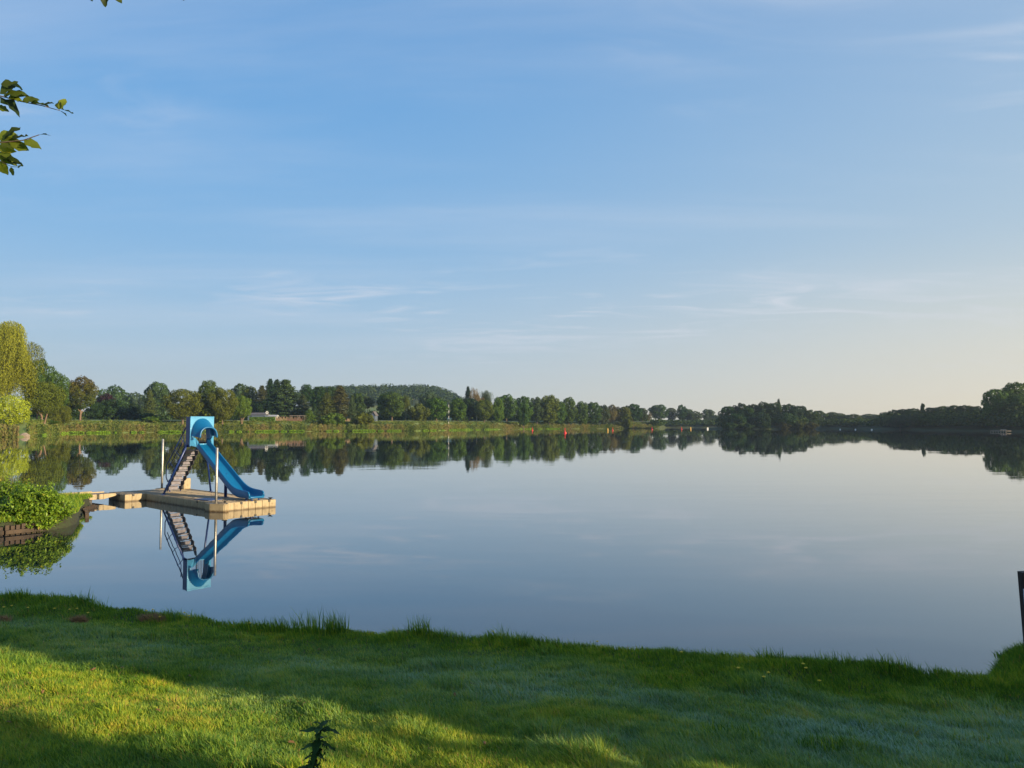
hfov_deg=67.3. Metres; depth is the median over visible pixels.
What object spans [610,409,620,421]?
birch tree
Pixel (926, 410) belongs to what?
broadleaf tree
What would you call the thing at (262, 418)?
clipped hedge
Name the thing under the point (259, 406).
broadleaf tree
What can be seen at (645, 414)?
broadleaf tree
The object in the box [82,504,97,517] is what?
timber edging
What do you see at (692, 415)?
broadleaf tree
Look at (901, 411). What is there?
broadleaf tree
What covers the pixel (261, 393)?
spruce tree
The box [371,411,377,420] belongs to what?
garden house
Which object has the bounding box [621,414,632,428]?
shrub
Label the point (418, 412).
shrub
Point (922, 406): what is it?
poplar tree
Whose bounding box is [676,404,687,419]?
broadleaf tree
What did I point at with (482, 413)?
broadleaf tree
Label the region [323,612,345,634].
grass tuft
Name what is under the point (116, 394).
broadleaf tree
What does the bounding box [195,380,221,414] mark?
broadleaf tree
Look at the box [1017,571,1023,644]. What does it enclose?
notice post
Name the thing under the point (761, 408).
broadleaf tree
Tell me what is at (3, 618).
hay clump
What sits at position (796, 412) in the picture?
broadleaf tree
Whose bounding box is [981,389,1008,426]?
broadleaf tree
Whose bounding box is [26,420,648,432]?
bank grass
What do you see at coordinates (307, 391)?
pine tree
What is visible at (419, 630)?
grass tuft
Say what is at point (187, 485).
storage box
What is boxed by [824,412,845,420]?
broadleaf tree
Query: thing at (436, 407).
broadleaf tree
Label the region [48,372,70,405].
broadleaf tree
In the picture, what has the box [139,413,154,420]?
shrub
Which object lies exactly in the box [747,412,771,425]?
broadleaf tree
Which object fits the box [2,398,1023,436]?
terrain
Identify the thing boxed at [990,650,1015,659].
grass tuft
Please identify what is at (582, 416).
broadleaf tree
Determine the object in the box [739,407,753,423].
broadleaf tree
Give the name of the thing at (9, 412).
willow bush
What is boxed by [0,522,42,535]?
timber edging
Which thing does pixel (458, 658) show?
ground
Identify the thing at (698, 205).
sky
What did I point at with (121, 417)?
undergrowth
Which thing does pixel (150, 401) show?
spruce tree
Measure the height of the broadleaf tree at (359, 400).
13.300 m
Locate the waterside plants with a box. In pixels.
[42,428,559,434]
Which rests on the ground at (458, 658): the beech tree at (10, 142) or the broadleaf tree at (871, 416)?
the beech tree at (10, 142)
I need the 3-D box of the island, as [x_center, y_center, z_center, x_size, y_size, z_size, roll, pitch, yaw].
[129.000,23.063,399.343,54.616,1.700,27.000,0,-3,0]
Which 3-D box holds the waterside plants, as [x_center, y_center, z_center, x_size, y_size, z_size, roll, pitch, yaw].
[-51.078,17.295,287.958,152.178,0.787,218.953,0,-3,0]
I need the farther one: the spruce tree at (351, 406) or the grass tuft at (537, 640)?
the spruce tree at (351, 406)
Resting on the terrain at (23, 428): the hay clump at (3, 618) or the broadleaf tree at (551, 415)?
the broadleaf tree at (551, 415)
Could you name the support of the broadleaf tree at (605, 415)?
on the terrain at (23, 428)
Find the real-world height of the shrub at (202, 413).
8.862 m
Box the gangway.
[60,491,116,502]
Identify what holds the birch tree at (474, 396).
on the terrain at (23, 428)
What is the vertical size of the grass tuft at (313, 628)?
0.302 m
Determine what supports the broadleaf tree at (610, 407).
on the terrain at (23, 428)
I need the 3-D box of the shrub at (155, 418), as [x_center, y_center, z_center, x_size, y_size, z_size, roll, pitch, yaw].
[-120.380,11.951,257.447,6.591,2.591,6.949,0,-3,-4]
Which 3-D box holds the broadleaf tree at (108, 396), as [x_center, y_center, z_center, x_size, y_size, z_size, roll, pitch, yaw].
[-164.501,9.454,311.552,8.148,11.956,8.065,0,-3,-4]
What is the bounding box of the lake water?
[0,428,1023,674]
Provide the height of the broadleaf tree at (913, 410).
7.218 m
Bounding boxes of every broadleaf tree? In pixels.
[22,381,67,423]
[23,359,56,418]
[45,405,71,424]
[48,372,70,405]
[62,402,83,416]
[65,375,98,420]
[84,401,105,419]
[94,384,132,406]
[96,393,115,405]
[97,399,127,418]
[127,391,146,413]
[142,381,170,414]
[161,389,203,424]
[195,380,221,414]
[207,388,239,424]
[229,383,248,414]
[233,396,251,423]
[241,386,257,406]
[252,399,278,412]
[309,386,325,414]
[326,386,338,409]
[350,393,366,413]
[376,392,390,416]
[378,391,404,420]
[418,391,441,411]
[425,398,449,420]
[449,398,466,420]
[463,398,477,420]
[474,400,494,422]
[492,397,503,422]
[497,394,517,421]
[514,396,533,417]
[517,403,530,428]
[530,396,544,421]
[540,394,559,423]
[553,401,567,424]
[562,397,577,423]
[575,401,588,424]
[586,402,602,426]
[596,404,610,424]
[607,404,619,421]
[617,406,630,421]
[622,403,642,420]
[638,408,647,422]
[647,404,668,418]
[666,408,677,419]
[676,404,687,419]
[687,411,702,419]
[701,409,714,418]
[718,406,738,419]
[725,413,749,424]
[733,403,745,411]
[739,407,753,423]
[746,404,759,414]
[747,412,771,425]
[754,402,772,414]
[766,402,783,423]
[772,412,800,424]
[780,404,797,413]
[788,409,803,418]
[794,405,809,416]
[805,409,819,423]
[816,410,827,420]
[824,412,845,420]
[845,414,862,419]
[861,414,876,418]
[896,409,907,414]
[904,408,919,415]
[918,407,937,414]
[934,406,945,412]
[945,405,961,413]
[956,405,970,412]
[967,406,980,412]
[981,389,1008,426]
[996,394,1023,413]
[1002,382,1023,397]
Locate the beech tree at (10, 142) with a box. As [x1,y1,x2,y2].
[0,0,183,174]
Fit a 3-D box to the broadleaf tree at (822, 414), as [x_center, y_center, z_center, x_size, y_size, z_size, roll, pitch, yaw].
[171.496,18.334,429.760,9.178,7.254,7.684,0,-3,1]
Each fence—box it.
[276,416,286,420]
[287,417,302,420]
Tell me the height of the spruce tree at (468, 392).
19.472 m
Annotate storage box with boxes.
[182,478,190,488]
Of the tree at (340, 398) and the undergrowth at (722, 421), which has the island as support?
the undergrowth at (722, 421)
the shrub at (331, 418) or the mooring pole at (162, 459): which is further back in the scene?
the shrub at (331, 418)
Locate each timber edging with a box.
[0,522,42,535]
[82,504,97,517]
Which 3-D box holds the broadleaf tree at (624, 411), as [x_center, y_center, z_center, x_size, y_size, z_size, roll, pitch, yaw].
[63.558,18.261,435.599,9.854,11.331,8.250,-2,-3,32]
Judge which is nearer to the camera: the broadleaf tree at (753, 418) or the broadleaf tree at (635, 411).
the broadleaf tree at (753, 418)
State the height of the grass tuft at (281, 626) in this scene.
0.232 m
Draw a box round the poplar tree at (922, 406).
[920,403,924,412]
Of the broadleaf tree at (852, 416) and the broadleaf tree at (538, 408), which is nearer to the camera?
the broadleaf tree at (538, 408)
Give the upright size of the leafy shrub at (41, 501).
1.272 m
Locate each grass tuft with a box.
[0,587,30,600]
[240,614,290,632]
[260,615,296,633]
[286,608,348,636]
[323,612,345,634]
[400,615,431,638]
[504,632,541,646]
[750,646,786,659]
[795,728,866,752]
[806,650,857,666]
[865,651,909,674]
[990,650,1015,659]
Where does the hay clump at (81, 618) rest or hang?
on the ground at (458, 658)
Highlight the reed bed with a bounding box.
[0,423,659,436]
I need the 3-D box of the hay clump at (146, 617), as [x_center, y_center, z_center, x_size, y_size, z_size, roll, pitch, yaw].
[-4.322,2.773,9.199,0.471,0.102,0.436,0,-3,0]
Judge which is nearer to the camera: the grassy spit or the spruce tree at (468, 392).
the grassy spit
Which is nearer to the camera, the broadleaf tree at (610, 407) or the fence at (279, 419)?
the fence at (279, 419)
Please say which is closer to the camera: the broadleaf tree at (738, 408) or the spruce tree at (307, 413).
the spruce tree at (307, 413)
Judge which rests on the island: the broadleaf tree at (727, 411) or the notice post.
the broadleaf tree at (727, 411)
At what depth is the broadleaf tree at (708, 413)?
587.11 m
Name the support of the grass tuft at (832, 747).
on the ground at (458, 658)
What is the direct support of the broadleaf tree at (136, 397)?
on the terrain at (23, 428)
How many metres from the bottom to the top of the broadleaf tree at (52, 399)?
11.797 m
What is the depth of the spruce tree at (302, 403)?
313.98 m
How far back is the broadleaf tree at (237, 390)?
388.33 m
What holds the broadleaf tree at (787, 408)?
on the island
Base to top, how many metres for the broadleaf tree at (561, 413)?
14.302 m
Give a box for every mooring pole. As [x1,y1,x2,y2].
[161,439,163,487]
[215,448,218,503]
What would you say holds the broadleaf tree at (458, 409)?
on the terrain at (23, 428)
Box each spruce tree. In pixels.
[141,389,157,414]
[250,385,267,411]
[259,379,303,418]
[264,379,275,400]
[270,379,281,411]
[294,394,311,419]
[303,409,316,420]
[315,392,336,419]
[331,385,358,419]
[346,394,356,420]
[464,386,474,420]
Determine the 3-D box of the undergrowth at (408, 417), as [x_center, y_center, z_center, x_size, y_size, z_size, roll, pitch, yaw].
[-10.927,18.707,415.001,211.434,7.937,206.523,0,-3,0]
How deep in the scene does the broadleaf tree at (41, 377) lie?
218.16 m
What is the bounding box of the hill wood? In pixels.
[286,383,513,411]
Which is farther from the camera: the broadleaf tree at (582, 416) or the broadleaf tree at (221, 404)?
the broadleaf tree at (582, 416)
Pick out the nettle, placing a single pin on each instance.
(315, 745)
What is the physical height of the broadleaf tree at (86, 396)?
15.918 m
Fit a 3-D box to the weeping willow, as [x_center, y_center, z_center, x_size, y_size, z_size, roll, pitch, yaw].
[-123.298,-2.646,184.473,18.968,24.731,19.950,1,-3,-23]
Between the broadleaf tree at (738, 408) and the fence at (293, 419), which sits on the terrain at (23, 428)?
the fence at (293, 419)
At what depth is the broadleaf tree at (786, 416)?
387.02 m
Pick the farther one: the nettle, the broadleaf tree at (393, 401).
the broadleaf tree at (393, 401)
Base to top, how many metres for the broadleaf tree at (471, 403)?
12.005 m
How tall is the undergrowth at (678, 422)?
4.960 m
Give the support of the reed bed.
on the terrain at (23, 428)
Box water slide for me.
[161,416,264,500]
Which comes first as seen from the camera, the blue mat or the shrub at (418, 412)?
the blue mat
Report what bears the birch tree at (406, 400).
on the terrain at (23, 428)
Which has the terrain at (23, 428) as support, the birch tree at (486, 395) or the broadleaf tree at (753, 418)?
the birch tree at (486, 395)
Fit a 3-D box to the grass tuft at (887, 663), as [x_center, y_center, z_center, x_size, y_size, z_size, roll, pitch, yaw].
[3.501,2.584,7.147,0.367,0.195,0.375,-3,-4,42]
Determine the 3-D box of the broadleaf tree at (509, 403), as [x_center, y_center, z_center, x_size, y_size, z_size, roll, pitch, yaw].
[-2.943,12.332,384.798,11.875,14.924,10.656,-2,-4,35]
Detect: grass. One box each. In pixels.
[0,491,92,522]
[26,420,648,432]
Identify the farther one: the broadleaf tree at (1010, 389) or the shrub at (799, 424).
the shrub at (799, 424)
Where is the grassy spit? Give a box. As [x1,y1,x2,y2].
[0,499,90,530]
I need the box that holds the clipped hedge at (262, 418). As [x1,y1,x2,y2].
[249,417,274,420]
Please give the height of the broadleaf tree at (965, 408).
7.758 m
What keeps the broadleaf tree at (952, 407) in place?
on the terrain at (23, 428)
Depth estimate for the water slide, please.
27.33 m
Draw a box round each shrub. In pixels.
[0,471,44,503]
[0,480,75,522]
[14,510,59,532]
[122,403,143,419]
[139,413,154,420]
[142,416,162,422]
[190,402,231,422]
[320,412,345,425]
[351,412,373,424]
[407,404,430,420]
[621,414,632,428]
[790,420,807,428]
[804,422,819,428]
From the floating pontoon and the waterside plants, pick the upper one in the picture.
the waterside plants
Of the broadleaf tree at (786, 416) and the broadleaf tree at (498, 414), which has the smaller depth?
the broadleaf tree at (498, 414)
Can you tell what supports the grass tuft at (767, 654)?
on the ground at (458, 658)
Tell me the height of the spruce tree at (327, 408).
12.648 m
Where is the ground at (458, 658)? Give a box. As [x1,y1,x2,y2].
[0,598,1023,762]
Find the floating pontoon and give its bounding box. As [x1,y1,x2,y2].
[109,488,275,511]
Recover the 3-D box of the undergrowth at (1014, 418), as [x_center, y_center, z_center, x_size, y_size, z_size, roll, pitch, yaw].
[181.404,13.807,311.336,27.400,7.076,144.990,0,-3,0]
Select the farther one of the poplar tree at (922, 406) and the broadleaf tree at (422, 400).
the broadleaf tree at (422, 400)
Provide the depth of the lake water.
19.09 m
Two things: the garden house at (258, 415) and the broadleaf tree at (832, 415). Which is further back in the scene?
the broadleaf tree at (832, 415)
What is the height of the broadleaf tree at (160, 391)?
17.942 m
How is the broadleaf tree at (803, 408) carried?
on the island
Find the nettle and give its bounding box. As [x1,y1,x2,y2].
[298,720,340,767]
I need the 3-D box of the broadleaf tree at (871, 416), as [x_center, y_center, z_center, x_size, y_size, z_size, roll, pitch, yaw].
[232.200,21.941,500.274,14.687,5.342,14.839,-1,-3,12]
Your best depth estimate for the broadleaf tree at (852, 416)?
425.45 m
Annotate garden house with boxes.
[248,413,269,419]
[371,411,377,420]
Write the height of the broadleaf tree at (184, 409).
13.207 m
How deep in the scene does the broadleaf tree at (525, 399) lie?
390.26 m
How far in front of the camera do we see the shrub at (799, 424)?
385.06 m
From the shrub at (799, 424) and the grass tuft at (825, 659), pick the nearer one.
the grass tuft at (825, 659)
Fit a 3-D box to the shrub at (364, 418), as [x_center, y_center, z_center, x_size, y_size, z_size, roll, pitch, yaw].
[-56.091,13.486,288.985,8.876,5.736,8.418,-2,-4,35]
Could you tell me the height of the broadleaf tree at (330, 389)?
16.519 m
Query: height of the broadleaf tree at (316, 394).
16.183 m
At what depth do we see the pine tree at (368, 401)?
349.13 m
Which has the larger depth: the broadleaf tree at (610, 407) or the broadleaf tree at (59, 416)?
the broadleaf tree at (610, 407)
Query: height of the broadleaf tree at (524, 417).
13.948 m
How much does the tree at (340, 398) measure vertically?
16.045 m
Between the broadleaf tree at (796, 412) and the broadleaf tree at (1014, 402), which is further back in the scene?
the broadleaf tree at (796, 412)
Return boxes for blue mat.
[194,498,222,500]
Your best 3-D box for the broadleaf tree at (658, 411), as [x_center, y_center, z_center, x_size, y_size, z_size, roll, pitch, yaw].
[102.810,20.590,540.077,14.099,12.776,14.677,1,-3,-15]
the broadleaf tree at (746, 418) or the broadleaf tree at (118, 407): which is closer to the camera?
the broadleaf tree at (118, 407)
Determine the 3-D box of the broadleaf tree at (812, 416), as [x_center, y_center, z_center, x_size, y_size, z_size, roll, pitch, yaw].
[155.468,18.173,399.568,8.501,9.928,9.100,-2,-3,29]
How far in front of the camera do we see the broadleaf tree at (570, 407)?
405.68 m
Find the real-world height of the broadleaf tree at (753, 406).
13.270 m
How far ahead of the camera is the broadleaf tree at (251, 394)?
343.49 m
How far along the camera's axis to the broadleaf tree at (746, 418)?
388.27 m
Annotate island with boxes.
[708,427,803,428]
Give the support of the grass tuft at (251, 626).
on the ground at (458, 658)
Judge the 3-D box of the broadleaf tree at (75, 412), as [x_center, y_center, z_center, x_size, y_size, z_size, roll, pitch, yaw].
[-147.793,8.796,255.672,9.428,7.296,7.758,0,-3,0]
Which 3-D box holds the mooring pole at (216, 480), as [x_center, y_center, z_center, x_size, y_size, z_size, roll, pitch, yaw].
[-9.447,3.550,24.576,0.084,3.030,0.084,0,-3,0]
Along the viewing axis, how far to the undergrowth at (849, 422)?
405.05 m
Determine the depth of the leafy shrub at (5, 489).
21.39 m
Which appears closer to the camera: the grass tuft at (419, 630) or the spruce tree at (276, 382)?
the grass tuft at (419, 630)
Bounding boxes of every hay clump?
[0,613,19,621]
[67,614,88,623]
[131,612,172,621]
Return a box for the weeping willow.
[0,320,47,419]
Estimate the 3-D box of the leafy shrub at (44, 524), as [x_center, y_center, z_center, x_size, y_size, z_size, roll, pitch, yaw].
[-12.436,3.582,19.981,1.332,0.794,0.942,0,-3,0]
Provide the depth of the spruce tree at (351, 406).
302.31 m
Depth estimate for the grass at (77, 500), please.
23.29 m
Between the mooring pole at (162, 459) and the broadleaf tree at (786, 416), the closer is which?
the mooring pole at (162, 459)
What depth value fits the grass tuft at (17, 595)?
9.87 m
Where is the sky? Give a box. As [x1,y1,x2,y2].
[0,0,1023,420]
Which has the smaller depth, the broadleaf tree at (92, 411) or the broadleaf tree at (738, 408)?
the broadleaf tree at (92, 411)
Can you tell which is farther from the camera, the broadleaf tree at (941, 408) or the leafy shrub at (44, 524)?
the broadleaf tree at (941, 408)
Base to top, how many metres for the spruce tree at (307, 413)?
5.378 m
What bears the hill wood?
on the terrain at (23, 428)
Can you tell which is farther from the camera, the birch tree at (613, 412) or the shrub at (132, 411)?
the birch tree at (613, 412)
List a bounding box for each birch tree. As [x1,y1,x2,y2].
[402,395,412,414]
[469,388,483,420]
[478,390,493,411]
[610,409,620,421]
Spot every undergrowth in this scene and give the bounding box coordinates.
[22,410,247,419]
[253,409,655,420]
[649,419,720,425]
[715,416,808,428]
[817,418,890,425]
[872,407,1023,426]
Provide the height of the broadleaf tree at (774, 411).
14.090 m
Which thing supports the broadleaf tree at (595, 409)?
on the terrain at (23, 428)
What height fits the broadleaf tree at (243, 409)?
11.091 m
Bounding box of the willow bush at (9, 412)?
[0,395,31,425]
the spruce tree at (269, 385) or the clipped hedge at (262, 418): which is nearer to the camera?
the clipped hedge at (262, 418)
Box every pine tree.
[299,384,314,402]
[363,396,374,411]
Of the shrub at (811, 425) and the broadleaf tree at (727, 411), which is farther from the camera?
the broadleaf tree at (727, 411)
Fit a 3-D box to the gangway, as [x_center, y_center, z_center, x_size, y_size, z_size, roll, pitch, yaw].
[-15.870,4.230,26.942,1.160,0.715,3.447,-3,-4,42]
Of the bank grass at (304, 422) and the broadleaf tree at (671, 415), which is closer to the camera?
the bank grass at (304, 422)
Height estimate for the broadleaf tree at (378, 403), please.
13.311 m
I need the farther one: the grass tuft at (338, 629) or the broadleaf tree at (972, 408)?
the broadleaf tree at (972, 408)
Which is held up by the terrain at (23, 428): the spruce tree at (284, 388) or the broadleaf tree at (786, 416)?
the spruce tree at (284, 388)

